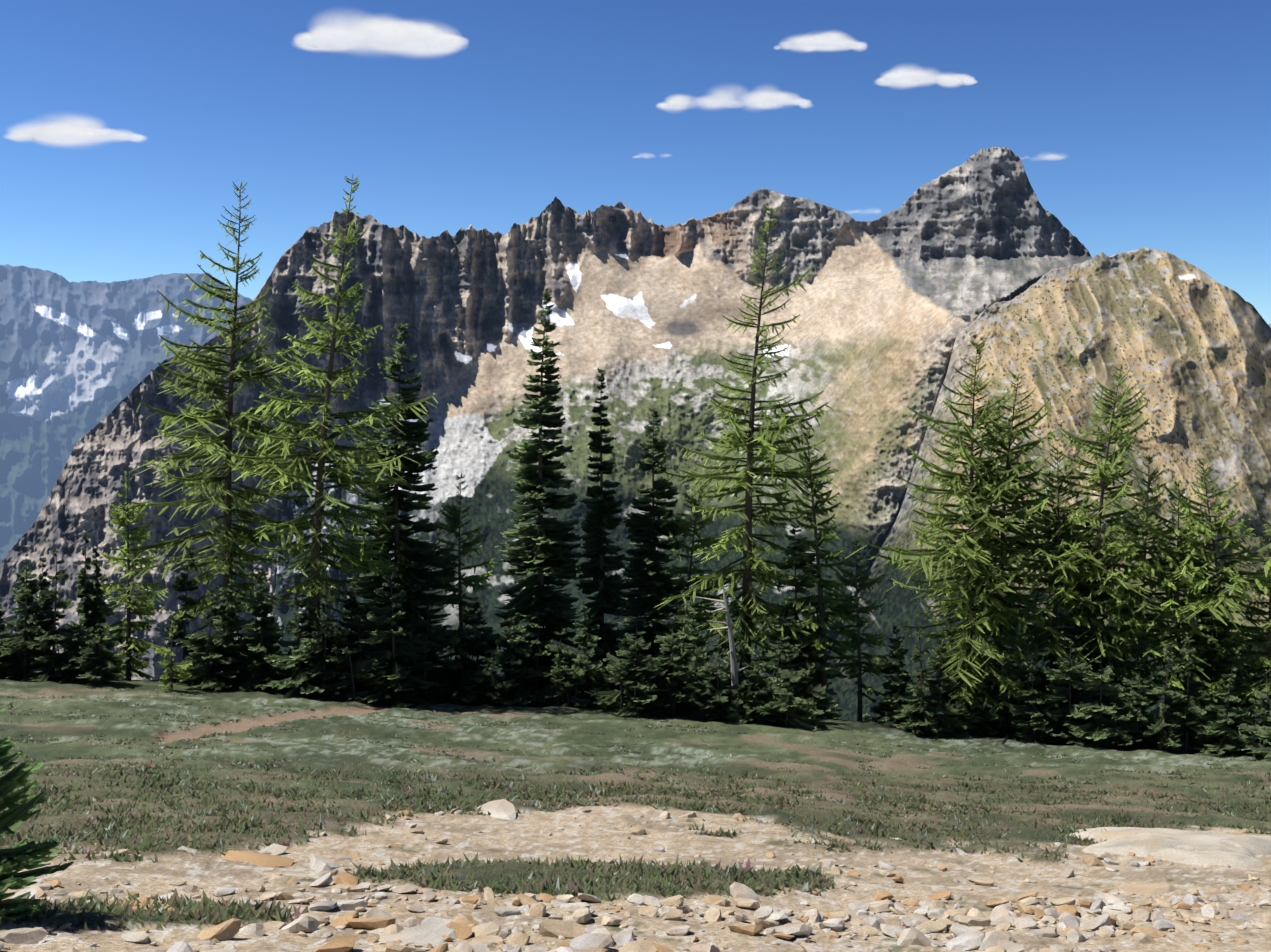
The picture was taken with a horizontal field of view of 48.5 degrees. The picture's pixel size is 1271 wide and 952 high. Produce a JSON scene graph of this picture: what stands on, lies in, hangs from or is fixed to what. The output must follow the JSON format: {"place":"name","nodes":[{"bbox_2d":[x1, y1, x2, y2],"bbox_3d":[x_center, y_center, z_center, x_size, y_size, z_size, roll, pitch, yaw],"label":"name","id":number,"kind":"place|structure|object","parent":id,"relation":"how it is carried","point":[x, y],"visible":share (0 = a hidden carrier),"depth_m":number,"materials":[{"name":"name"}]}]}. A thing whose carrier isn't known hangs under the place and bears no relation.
{"place":"outdoors","nodes":[
{"label":"outdoors","id":0,"kind":"place"},
{"bbox_2d":[7,116,144,148],"bbox_3d":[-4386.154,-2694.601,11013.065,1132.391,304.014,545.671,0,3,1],"label":"cloud","id":1,"kind":"structure","parent":0,"point":[82,129],"depth_m":10972.80,"materials":[{"name":"white"}]},
{"bbox_2d":[0,264,252,562],"bbox_3d":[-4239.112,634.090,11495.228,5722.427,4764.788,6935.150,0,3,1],"label":"distant mountain","id":2,"kind":"structure","parent":0,"point":[79,360],"depth_m":10578.54,"materials":[{"name":"blue stone"}]},
{"bbox_2d":[293,13,467,58],"bbox_3d":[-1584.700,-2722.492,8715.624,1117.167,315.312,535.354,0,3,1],"label":"cloud","id":3,"kind":"structure","parent":0,"point":[395,34],"depth_m":8614.47,"materials":[{"name":"white"}]},
{"bbox_2d":[0,147,1091,703],"bbox_3d":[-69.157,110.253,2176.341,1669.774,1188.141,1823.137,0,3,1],"label":"mountain ridge","id":4,"kind":"structure","parent":0,"point":[888,307],"depth_m":1982.39,"materials":[{"name":"grey stone"}]},
{"bbox_2d":[0,660,1270,951],"bbox_3d":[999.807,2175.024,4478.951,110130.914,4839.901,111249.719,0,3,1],"label":"meadow ground","id":5,"kind":"structure","parent":0,"point":[596,834],"depth_m":17.47,"materials":[{"name":"green plant"}]},
{"bbox_2d":[0,707,73,922],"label":"fir sapling","id":6,"kind":"object","parent":5,"relation":"on","point":[18,857],"visible":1,"depth_m":8.83,"materials":[{"name":"green plant"}]},
{"bbox_2d":[0,553,1266,737],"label":"trees","id":7,"kind":"object","parent":5,"relation":"on","point":[107,608],"visible":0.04,"depth_m":41.34,"materials":[{"name":"green plant"}]},
{"bbox_2d":[0,175,1270,744],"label":"trees","id":8,"kind":"object","parent":5,"relation":"on","point":[544,551],"visible":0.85,"depth_m":32.74,"materials":[{"name":"green plant"}]},
{"bbox_2d":[0,546,1270,760],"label":"conifer trees","id":9,"kind":"object","parent":5,"relation":"on","point":[656,686],"visible":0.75,"depth_m":31.26,"materials":[{"name":"green plant"}]},
{"bbox_2d":[0,686,1270,931],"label":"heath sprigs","id":10,"kind":"object","parent":5,"relation":"on","point":[652,876],"visible":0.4,"depth_m":16.87,"materials":[{"name":"green plant"}]},
{"bbox_2d":[0,703,1270,951],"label":"scree rocks","id":11,"kind":"object","parent":5,"relation":"on","point":[1100,917],"visible":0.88,"depth_m":10.77,"materials":[{"name":"beige stone"}]},
{"bbox_2d":[697,592,750,717],"bbox_3d":[1.989,4.193,32.373,1.216,3.103,0.911,-1,3,-22],"label":"dead larch snag","id":12,"kind":"object","parent":5,"relation":"on","point":[734,670],"visible":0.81,"depth_m":32.12,"materials":[{"name":"grey wood"}]},
{"bbox_2d":[1066,827,1270,868],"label":"rock slab","id":13,"kind":"structure","parent":5,"relation":"on","point":[1240,851],"depth_m":16.96,"materials":[{"name":"beige stone"}]},
{"bbox_2d":[0,0,1270,323],"label":"sky","id":14,"kind":"structure","parent":0,"point":[1158,111],"materials":[{"name":"blue"}]},
{"bbox_2d":[656,89,810,111],"bbox_3d":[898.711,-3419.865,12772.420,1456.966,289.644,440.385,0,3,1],"label":"cloud","id":15,"kind":"structure","parent":0,"point":[765,101],"depth_m":12725.24,"materials":[{"name":"white"}]},
{"bbox_2d":[777,30,865,51],"bbox_3d":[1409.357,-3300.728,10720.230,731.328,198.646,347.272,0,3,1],"label":"cloud","id":16,"kind":"structure","parent":0,"point":[824,41],"depth_m":10665.15,"materials":[{"name":"white"}]},
{"bbox_2d":[876,67,975,89],"bbox_3d":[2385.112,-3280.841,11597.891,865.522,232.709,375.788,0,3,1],"label":"cloud","id":17,"kind":"structure","parent":0,"point":[903,75],"depth_m":11517.18,"materials":[{"name":"white"}]},
{"bbox_2d":[827,247,1270,739],"bbox_3d":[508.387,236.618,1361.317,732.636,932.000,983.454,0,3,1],"label":"mountain spur","id":18,"kind":"structure","parent":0,"point":[1189,343],"depth_m":1293.68,"materials":[{"name":"brown stone"}]},
{"bbox_2d":[1037,153,1065,159],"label":"cloud","id":19,"kind":"structure","parent":0,"point":[1049,156],"depth_m":14235.32,"materials":[{"name":"white"}]}
]}

